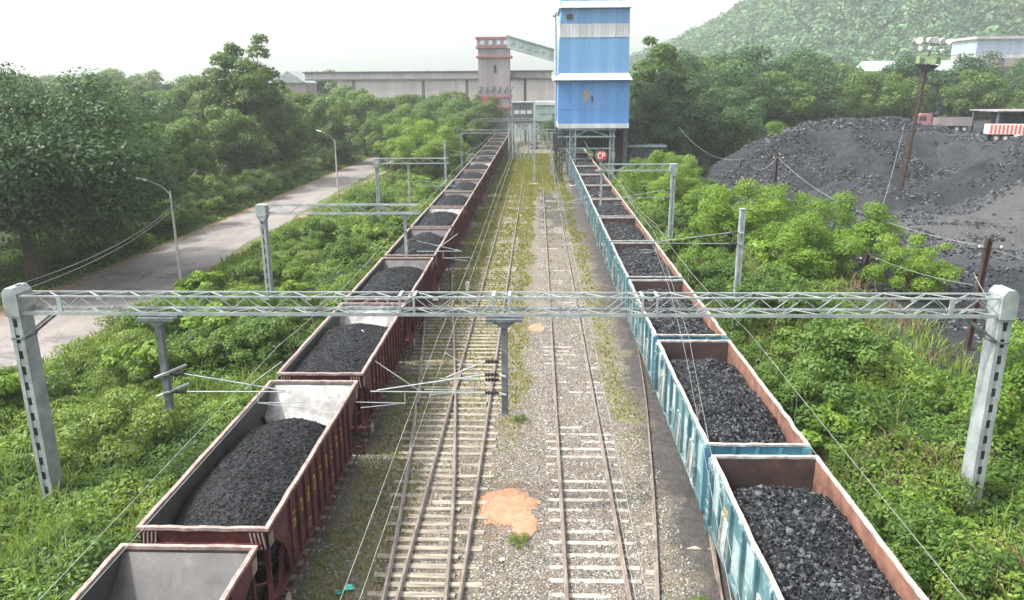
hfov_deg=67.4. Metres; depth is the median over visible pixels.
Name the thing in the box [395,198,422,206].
shrub
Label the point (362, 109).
broadleaf tree
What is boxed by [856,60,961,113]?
shed
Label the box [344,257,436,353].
hopper wagon
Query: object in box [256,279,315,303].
shrub
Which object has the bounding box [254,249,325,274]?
shrub
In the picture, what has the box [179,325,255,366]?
shrub
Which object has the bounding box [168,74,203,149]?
broadleaf tree
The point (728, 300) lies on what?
shrub
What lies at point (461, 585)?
railway track
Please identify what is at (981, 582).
shrub
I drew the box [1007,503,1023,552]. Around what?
shrub
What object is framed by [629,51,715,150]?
broadleaf tree
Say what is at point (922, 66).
floodlight mast
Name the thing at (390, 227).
shrub
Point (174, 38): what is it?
sky
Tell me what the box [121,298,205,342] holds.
shrub
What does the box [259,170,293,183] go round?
shrub
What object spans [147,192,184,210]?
shrub
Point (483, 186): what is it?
hopper wagon
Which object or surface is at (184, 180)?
shrub
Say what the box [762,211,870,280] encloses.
young tree
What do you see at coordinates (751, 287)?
shrub
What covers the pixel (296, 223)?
tall grass
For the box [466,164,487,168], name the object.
coal load
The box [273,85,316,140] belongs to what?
broadleaf tree
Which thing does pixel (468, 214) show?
hopper wagon
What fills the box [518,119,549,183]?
line mast
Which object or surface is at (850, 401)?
shrub
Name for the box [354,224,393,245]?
shrub
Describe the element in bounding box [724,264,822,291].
shrub
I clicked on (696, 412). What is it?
overhead line
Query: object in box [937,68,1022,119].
broadleaf tree
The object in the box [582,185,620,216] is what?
box wagon
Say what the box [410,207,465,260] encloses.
hopper wagon
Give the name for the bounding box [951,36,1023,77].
factory building
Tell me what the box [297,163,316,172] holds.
shrub
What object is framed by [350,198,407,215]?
shrub
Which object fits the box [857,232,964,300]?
young tree
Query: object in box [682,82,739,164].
broadleaf tree
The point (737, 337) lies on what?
shrub
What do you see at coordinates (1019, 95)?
broadleaf tree
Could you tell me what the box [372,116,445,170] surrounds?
young tree
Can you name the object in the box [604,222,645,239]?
coal load
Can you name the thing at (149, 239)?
shrub
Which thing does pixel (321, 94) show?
broadleaf tree
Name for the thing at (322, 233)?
shrub
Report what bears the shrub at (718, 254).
on the ground at (158, 248)
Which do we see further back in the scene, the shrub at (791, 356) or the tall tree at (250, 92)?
the tall tree at (250, 92)
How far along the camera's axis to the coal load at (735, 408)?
26.84 m
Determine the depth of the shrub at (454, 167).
127.59 m
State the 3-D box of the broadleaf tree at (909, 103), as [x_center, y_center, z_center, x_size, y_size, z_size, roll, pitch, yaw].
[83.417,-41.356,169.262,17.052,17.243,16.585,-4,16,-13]
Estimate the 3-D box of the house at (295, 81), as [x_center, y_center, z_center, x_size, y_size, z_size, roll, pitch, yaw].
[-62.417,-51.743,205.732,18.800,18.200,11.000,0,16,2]
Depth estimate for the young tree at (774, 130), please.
132.88 m
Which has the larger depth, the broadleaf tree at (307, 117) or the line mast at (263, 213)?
the broadleaf tree at (307, 117)
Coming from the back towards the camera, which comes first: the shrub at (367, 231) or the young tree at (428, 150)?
the young tree at (428, 150)
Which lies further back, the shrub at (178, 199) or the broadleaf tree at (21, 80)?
the broadleaf tree at (21, 80)
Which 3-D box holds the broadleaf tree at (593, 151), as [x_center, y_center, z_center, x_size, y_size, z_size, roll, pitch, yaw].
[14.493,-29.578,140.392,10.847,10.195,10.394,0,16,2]
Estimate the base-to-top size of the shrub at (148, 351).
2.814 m
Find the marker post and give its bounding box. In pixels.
[465,281,468,289]
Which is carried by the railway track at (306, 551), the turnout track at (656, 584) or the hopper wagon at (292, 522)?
the hopper wagon at (292, 522)
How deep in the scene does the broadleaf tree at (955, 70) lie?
175.31 m
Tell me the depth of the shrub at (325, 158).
132.50 m
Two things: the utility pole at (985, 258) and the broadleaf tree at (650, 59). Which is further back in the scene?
the broadleaf tree at (650, 59)
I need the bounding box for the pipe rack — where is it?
[508,123,537,159]
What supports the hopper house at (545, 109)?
on the ground at (158, 248)
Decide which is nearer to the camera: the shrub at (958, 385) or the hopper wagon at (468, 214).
the shrub at (958, 385)
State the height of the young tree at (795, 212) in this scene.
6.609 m
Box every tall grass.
[0,179,450,599]
[617,182,1023,599]
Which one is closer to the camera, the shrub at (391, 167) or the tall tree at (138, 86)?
the shrub at (391, 167)
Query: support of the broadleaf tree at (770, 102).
on the ground at (158, 248)
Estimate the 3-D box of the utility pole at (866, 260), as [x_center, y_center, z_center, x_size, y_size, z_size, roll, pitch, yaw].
[24.904,-1.831,54.028,1.300,3.100,0.240,3,16,1]
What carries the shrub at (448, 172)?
on the ground at (158, 248)
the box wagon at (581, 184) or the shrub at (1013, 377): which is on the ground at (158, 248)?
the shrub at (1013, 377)
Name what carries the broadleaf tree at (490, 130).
on the ground at (158, 248)
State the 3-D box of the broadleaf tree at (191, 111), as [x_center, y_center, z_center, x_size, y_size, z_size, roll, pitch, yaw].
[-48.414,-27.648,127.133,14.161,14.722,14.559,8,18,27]
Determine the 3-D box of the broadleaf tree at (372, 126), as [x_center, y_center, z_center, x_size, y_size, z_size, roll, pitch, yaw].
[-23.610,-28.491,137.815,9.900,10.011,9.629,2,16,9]
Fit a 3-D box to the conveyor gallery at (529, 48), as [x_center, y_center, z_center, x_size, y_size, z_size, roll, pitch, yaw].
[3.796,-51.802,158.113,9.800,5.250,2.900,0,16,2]
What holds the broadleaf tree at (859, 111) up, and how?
on the ground at (158, 248)
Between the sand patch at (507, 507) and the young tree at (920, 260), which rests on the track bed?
the sand patch at (507, 507)
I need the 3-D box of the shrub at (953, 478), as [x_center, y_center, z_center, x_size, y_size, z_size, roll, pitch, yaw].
[12.958,6.677,25.491,4.451,2.162,4.750,14,21,41]
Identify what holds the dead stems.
on the ground at (158, 248)
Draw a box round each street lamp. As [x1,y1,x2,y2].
[136,177,182,280]
[316,130,338,193]
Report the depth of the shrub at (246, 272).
53.13 m
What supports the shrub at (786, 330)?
on the ground at (158, 248)
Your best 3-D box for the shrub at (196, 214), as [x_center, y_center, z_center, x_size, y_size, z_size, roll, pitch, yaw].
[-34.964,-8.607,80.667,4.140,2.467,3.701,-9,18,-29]
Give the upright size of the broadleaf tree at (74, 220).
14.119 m
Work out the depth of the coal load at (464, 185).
83.83 m
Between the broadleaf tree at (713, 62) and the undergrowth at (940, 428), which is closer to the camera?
the undergrowth at (940, 428)
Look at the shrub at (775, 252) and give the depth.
55.56 m
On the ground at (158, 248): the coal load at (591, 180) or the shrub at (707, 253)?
the shrub at (707, 253)
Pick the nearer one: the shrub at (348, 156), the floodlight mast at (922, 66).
the floodlight mast at (922, 66)
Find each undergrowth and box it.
[0,141,384,310]
[0,142,484,599]
[611,173,1023,599]
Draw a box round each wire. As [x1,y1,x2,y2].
[15,138,375,285]
[31,137,382,287]
[681,130,776,169]
[777,156,983,246]
[868,127,903,250]
[869,254,971,284]
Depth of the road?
62.09 m
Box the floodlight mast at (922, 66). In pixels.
[896,37,952,189]
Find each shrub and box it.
[0,363,71,423]
[0,367,24,426]
[12,242,65,264]
[31,385,210,470]
[46,327,169,384]
[47,377,69,395]
[54,209,146,262]
[61,228,129,255]
[87,207,146,244]
[91,368,176,404]
[93,298,181,340]
[96,197,179,236]
[99,339,179,388]
[114,221,155,246]
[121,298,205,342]
[142,199,194,231]
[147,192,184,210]
[163,207,200,223]
[167,185,195,208]
[168,285,255,323]
[169,325,252,371]
[171,270,224,295]
[173,177,207,198]
[175,175,250,210]
[176,198,203,212]
[178,302,258,335]
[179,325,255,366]
[181,192,227,209]
[200,174,242,198]
[200,188,237,203]
[215,264,276,289]
[218,171,242,183]
[223,165,261,177]
[231,168,282,193]
[232,303,322,363]
[233,184,258,199]
[234,326,288,352]
[237,252,312,286]
[248,293,322,329]
[249,234,310,256]
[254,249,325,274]
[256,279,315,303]
[259,163,287,175]
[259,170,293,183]
[261,173,282,188]
[264,164,299,175]
[276,155,312,167]
[280,217,351,248]
[287,150,317,164]
[292,157,324,170]
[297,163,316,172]
[304,145,338,164]
[308,148,332,165]
[310,150,335,166]
[322,234,376,262]
[343,188,365,200]
[344,149,359,159]
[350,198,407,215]
[351,189,401,211]
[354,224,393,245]
[356,220,402,239]
[363,210,411,227]
[372,172,406,185]
[378,215,409,230]
[379,161,406,171]
[382,169,411,184]
[386,181,432,195]
[394,174,422,187]
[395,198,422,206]
[398,175,431,186]
[408,205,426,210]
[413,164,445,179]
[413,188,436,198]
[430,167,458,177]
[436,155,458,167]
[437,164,463,169]
[507,532,530,547]
[512,413,529,422]
[640,192,690,211]
[643,203,716,234]
[656,233,702,259]
[674,234,714,248]
[675,595,711,599]
[677,194,695,208]
[677,247,720,266]
[677,247,744,283]
[684,261,756,296]
[699,177,721,185]
[703,257,753,280]
[711,280,784,322]
[714,288,808,333]
[718,281,839,340]
[720,184,745,205]
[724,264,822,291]
[725,318,827,362]
[727,201,758,207]
[727,329,788,367]
[742,248,837,280]
[742,342,806,370]
[744,238,781,265]
[754,358,839,395]
[755,367,895,447]
[764,312,901,382]
[767,367,839,426]
[790,414,822,434]
[792,401,873,458]
[802,326,868,374]
[816,377,868,405]
[818,448,911,494]
[838,451,990,538]
[853,437,918,456]
[860,496,971,593]
[870,360,976,412]
[877,489,976,544]
[898,525,1023,599]
[944,592,968,599]
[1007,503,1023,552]
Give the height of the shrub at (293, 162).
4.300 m
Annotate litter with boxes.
[334,584,354,593]
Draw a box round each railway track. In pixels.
[248,147,507,594]
[367,137,530,599]
[539,137,641,599]
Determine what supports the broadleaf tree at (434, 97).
on the ground at (158, 248)
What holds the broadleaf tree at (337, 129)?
on the ground at (158, 248)
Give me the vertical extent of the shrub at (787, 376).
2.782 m
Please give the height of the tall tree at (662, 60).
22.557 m
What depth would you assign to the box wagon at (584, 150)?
129.38 m
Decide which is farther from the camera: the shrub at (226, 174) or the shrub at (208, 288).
the shrub at (226, 174)
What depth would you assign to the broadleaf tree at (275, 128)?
117.69 m
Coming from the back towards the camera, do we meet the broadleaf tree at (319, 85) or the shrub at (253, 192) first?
the broadleaf tree at (319, 85)
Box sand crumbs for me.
[477,479,547,542]
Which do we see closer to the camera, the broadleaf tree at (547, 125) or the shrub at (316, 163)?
the shrub at (316, 163)
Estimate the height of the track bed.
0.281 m
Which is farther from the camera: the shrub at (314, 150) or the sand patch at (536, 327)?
the shrub at (314, 150)
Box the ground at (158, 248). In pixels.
[0,148,1019,394]
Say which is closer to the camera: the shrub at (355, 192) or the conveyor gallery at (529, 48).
the shrub at (355, 192)
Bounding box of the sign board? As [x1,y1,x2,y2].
[597,151,606,166]
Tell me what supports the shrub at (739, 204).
on the ground at (158, 248)
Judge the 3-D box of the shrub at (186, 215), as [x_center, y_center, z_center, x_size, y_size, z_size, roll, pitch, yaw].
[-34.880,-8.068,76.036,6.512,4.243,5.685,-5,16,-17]
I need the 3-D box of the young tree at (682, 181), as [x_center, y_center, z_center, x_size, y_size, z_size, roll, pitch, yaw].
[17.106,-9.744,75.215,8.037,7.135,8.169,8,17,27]
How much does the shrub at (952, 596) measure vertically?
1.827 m
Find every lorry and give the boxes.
[913,113,972,131]
[983,124,1023,140]
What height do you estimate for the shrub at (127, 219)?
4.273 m
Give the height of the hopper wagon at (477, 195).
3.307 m
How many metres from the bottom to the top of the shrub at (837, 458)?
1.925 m
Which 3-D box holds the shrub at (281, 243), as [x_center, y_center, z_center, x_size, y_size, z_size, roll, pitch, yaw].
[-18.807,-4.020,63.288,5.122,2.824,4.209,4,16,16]
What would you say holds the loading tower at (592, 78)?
on the ground at (158, 248)
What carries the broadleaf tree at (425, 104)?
on the ground at (158, 248)
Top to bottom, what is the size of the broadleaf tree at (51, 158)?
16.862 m
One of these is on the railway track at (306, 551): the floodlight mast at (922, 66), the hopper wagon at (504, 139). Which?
the hopper wagon at (504, 139)
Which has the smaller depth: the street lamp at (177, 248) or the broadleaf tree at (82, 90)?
the street lamp at (177, 248)
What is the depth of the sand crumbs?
26.09 m
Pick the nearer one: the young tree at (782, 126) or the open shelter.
the open shelter
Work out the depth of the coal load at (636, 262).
48.04 m
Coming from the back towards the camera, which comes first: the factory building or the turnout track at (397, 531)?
the factory building
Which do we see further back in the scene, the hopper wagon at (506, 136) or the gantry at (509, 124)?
the hopper wagon at (506, 136)
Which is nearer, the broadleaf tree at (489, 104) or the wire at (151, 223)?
the wire at (151, 223)
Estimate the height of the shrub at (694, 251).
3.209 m
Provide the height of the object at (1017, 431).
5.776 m
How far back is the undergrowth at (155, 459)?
29.00 m
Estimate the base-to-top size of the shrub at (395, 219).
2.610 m
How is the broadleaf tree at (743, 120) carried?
on the ground at (158, 248)
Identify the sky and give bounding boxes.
[0,0,742,81]
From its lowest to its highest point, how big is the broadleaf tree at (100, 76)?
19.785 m
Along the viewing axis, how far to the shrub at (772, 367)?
33.98 m
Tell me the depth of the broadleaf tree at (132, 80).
244.84 m
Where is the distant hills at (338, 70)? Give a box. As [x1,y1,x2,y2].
[158,69,380,88]
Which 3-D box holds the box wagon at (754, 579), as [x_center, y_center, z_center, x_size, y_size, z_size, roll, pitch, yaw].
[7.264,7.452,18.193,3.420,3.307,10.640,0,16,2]
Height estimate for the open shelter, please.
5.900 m
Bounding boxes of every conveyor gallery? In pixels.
[302,70,552,142]
[506,35,553,61]
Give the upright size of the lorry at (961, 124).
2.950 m
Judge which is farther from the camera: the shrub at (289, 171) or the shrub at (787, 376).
the shrub at (289, 171)
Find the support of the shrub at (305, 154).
on the ground at (158, 248)
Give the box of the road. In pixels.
[0,155,392,368]
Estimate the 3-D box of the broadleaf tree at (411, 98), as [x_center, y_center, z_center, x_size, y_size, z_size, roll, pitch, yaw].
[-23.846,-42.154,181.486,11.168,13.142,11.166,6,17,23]
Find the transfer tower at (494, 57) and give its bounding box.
[475,37,512,145]
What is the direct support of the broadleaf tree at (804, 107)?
on the ground at (158, 248)
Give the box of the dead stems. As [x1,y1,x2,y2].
[672,250,1023,599]
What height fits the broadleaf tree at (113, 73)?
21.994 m
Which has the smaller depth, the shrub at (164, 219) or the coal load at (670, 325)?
the coal load at (670, 325)
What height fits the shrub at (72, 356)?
2.602 m
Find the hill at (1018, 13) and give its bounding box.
[629,0,1023,103]
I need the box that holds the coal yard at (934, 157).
[676,113,1023,387]
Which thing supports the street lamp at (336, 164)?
on the ground at (158, 248)
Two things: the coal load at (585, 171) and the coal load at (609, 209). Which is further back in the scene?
the coal load at (585, 171)
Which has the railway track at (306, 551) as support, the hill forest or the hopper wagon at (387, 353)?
the hopper wagon at (387, 353)
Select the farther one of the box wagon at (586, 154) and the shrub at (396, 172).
the box wagon at (586, 154)
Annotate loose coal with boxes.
[708,116,1023,346]
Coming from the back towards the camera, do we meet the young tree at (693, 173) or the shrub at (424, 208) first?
the young tree at (693, 173)
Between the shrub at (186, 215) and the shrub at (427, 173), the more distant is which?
the shrub at (427, 173)
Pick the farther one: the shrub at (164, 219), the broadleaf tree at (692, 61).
the broadleaf tree at (692, 61)
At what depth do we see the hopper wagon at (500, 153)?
138.22 m
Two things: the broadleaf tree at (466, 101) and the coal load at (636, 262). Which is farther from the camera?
the broadleaf tree at (466, 101)
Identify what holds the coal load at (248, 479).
in the hopper wagon at (292, 522)
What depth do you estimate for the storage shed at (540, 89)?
214.73 m
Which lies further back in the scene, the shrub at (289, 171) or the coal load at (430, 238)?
the shrub at (289, 171)
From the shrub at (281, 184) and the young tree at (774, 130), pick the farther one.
the young tree at (774, 130)
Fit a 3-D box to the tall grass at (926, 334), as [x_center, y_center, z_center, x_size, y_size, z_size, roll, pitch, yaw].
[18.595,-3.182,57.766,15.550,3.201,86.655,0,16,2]
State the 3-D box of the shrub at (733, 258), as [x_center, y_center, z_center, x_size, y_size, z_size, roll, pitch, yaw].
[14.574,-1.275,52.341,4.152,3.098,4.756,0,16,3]
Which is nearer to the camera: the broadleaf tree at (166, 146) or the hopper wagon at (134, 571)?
the hopper wagon at (134, 571)
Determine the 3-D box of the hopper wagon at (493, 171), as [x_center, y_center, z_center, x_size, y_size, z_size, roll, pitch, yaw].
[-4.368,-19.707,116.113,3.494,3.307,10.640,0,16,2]
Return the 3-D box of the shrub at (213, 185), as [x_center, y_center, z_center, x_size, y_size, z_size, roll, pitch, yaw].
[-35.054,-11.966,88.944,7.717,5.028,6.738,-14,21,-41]
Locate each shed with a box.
[337,75,554,136]
[627,142,666,171]
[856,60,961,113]
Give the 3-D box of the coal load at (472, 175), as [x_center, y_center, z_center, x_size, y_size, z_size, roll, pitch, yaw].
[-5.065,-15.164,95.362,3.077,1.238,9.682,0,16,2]
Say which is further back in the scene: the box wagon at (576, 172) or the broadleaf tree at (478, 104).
the broadleaf tree at (478, 104)
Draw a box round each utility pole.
[773,154,783,182]
[859,252,877,288]
[964,238,1002,350]
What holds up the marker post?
on the ground at (158, 248)
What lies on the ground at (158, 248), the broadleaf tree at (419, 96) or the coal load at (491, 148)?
the broadleaf tree at (419, 96)
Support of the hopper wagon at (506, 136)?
on the railway track at (306, 551)
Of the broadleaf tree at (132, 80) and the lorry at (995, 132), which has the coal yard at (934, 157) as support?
the lorry at (995, 132)
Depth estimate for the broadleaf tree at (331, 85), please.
280.07 m
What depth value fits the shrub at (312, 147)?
139.00 m
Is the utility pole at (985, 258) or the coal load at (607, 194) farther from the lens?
the coal load at (607, 194)
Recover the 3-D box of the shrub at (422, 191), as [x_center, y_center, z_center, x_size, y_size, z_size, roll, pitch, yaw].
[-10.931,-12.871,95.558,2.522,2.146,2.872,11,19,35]
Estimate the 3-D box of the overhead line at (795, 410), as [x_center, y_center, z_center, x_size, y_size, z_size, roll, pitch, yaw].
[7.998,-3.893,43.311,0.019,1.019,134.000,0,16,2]
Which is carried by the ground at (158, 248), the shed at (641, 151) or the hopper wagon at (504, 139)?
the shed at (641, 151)
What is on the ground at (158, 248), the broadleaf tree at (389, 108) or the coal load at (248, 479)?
the broadleaf tree at (389, 108)
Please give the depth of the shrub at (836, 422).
27.93 m
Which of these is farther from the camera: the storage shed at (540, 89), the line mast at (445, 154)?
the storage shed at (540, 89)
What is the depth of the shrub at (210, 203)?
85.89 m
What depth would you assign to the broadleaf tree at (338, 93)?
169.68 m
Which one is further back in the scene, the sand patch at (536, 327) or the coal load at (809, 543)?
the sand patch at (536, 327)
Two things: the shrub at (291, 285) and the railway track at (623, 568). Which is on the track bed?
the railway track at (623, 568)
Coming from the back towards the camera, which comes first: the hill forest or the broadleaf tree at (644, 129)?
the hill forest
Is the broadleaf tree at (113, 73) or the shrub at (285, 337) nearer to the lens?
the shrub at (285, 337)
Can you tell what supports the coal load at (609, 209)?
in the box wagon at (593, 216)
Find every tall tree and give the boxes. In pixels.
[111,80,148,103]
[136,76,165,107]
[184,73,261,169]
[196,33,285,168]
[629,36,694,111]
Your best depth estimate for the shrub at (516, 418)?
33.05 m
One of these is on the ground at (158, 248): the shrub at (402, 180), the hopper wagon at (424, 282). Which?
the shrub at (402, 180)
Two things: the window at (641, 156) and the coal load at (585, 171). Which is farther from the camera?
the window at (641, 156)
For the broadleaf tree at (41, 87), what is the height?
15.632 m
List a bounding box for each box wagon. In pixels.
[565,149,586,159]
[567,153,591,167]
[570,159,596,180]
[574,166,603,187]
[577,174,610,199]
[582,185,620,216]
[588,199,635,241]
[596,217,654,268]
[608,242,682,311]
[625,279,728,383]
[652,340,811,514]
[703,454,928,599]
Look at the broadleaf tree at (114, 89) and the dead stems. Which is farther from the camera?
the broadleaf tree at (114, 89)
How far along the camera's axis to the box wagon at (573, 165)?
110.12 m
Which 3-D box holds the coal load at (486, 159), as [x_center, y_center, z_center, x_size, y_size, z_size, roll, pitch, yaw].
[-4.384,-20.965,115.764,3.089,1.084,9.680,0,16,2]
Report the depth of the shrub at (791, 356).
37.23 m
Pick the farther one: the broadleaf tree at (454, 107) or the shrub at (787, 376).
the broadleaf tree at (454, 107)
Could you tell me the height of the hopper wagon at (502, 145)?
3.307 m
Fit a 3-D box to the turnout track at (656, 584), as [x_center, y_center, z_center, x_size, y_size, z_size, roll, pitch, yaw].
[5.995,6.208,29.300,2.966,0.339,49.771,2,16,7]
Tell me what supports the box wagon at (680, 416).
on the railway track
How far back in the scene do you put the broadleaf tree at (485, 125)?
167.32 m
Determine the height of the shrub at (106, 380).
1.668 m
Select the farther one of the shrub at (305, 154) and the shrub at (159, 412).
the shrub at (305, 154)
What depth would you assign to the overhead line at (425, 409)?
19.40 m
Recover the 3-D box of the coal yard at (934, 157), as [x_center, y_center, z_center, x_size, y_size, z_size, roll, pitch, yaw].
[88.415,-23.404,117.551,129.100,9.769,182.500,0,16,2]
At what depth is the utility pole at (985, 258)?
39.83 m
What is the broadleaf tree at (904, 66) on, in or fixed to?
on the ground at (158, 248)
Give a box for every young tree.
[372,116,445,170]
[389,118,470,171]
[616,149,692,197]
[646,165,725,215]
[658,151,702,179]
[688,177,791,245]
[724,115,783,149]
[738,183,814,233]
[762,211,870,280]
[771,120,789,132]
[795,190,907,265]
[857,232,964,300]
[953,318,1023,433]
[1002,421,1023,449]
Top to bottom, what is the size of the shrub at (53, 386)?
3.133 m
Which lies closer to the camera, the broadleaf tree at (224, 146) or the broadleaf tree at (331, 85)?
the broadleaf tree at (224, 146)
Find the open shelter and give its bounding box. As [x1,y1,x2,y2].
[970,109,1023,131]
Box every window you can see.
[566,13,572,19]
[633,154,644,162]
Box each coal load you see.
[172,417,356,564]
[292,323,403,372]
[356,266,431,295]
[392,232,443,254]
[417,211,457,225]
[434,195,468,205]
[448,181,476,189]
[457,172,483,178]
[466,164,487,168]
[473,157,492,161]
[478,151,495,154]
[483,147,498,149]
[488,142,501,144]
[571,155,587,157]
[574,160,593,164]
[578,168,599,174]
[582,176,606,184]
[588,188,616,197]
[594,202,630,215]
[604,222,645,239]
[616,247,673,275]
[637,288,714,333]
[668,357,787,442]
[732,484,902,599]
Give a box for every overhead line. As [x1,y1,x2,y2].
[39,128,495,599]
[340,126,521,599]
[546,134,647,599]
[584,141,965,599]
[620,189,739,599]
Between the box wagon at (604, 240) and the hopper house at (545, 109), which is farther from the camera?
the hopper house at (545, 109)
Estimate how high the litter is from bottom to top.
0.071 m
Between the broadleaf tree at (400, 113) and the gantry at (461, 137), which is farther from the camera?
the broadleaf tree at (400, 113)
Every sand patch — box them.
[476,487,539,542]
[528,324,543,331]
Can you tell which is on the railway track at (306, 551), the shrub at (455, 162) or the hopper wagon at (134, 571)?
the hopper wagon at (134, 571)
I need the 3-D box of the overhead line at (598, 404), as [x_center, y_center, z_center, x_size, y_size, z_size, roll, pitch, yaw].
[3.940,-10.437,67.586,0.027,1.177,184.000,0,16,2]
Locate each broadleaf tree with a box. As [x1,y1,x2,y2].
[0,61,190,282]
[0,76,39,91]
[0,125,119,241]
[4,72,42,85]
[19,81,69,103]
[38,74,61,85]
[54,80,125,106]
[69,99,180,163]
[70,76,126,100]
[77,72,111,83]
[100,67,126,85]
[112,122,187,200]
[117,86,202,175]
[121,69,179,110]
[138,86,196,122]
[144,117,219,185]
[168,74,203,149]
[180,89,241,167]
[192,104,277,175]
[240,99,312,167]
[261,101,321,160]
[266,91,324,151]
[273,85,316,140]
[303,70,336,94]
[307,96,361,156]
[309,93,330,140]
[323,69,336,95]
[323,84,375,141]
[333,89,394,154]
[351,112,406,162]
[372,99,395,140]
[383,95,398,113]
[387,94,429,118]
[387,105,429,134]
[393,100,435,127]
[401,94,427,103]
[405,107,442,154]
[427,94,449,116]
[431,90,473,118]
[432,98,451,118]
[433,114,478,164]
[435,100,475,128]
[445,110,482,154]
[463,100,491,130]
[464,105,492,146]
[472,93,511,140]
[476,115,497,143]
[538,111,565,159]
[585,147,614,161]
[608,93,695,161]
[629,48,710,117]
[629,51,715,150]
[629,66,728,163]
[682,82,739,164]
[682,87,768,162]
[689,58,745,89]
[700,57,801,147]
[703,55,720,68]
[705,41,811,123]
[743,70,818,129]
[770,59,852,125]
[773,46,847,118]
[808,80,875,118]
[818,63,872,97]
[845,71,910,118]
[858,71,933,118]
[874,54,948,117]
[921,50,1023,116]
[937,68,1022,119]
[1003,56,1023,79]
[1005,78,1023,108]
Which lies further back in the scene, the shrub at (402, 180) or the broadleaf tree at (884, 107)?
the broadleaf tree at (884, 107)
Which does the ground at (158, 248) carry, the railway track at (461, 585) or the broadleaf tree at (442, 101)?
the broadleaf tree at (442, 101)
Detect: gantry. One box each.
[1,283,1019,513]
[460,129,616,174]
[470,118,557,154]
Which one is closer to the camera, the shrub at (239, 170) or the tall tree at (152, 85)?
the shrub at (239, 170)
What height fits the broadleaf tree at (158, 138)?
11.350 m
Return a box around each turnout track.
[381,247,492,599]
[636,343,723,599]
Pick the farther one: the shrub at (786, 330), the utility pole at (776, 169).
the utility pole at (776, 169)
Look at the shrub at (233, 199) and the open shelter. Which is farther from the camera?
the open shelter
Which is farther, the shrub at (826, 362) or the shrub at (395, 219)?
the shrub at (395, 219)
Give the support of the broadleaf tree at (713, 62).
on the ground at (158, 248)
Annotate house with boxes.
[265,71,316,140]
[511,101,533,148]
[535,101,554,148]
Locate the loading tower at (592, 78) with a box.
[552,0,632,182]
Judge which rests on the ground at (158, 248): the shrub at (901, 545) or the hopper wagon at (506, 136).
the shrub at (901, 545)
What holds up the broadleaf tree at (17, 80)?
on the ground at (158, 248)
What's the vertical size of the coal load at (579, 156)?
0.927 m
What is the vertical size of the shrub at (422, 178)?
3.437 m
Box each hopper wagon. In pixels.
[70,543,257,599]
[135,380,364,599]
[276,302,409,444]
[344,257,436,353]
[384,228,453,291]
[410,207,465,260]
[429,191,474,237]
[443,179,481,218]
[454,170,487,203]
[462,162,492,191]
[469,156,495,177]
[476,150,499,172]
[480,146,501,163]
[485,142,504,161]
[488,138,506,156]
[492,135,507,149]
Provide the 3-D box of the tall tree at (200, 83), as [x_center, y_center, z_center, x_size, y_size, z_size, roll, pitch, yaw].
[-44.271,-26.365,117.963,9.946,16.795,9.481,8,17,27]
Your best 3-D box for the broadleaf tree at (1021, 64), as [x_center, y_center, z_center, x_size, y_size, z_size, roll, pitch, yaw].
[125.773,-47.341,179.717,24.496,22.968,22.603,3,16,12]
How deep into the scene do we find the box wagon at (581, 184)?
91.94 m
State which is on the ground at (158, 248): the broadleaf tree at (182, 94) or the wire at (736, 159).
the broadleaf tree at (182, 94)
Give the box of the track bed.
[247,137,734,599]
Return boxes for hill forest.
[629,0,1023,78]
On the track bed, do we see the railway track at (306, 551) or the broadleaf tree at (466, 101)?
the railway track at (306, 551)
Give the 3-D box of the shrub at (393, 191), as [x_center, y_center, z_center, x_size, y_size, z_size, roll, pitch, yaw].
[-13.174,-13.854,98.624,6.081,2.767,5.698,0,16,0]
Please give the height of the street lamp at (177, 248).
8.270 m
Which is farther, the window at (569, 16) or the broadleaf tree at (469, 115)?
the broadleaf tree at (469, 115)
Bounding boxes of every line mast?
[255,203,470,311]
[373,158,461,221]
[443,140,479,186]
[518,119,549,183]
[558,163,677,255]
[638,208,746,307]
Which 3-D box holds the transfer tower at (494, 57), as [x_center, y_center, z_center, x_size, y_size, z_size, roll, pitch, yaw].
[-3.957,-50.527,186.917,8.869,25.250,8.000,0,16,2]
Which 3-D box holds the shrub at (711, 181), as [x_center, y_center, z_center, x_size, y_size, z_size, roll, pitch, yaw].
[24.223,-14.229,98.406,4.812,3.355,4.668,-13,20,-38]
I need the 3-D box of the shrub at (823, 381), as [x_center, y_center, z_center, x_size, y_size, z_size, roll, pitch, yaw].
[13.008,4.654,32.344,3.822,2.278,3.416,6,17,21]
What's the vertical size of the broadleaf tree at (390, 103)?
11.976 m
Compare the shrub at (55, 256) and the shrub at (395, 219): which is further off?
the shrub at (395, 219)
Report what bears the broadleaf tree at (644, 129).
on the ground at (158, 248)
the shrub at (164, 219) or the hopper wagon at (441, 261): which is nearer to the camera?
the hopper wagon at (441, 261)
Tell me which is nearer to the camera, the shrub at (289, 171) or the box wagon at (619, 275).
the box wagon at (619, 275)

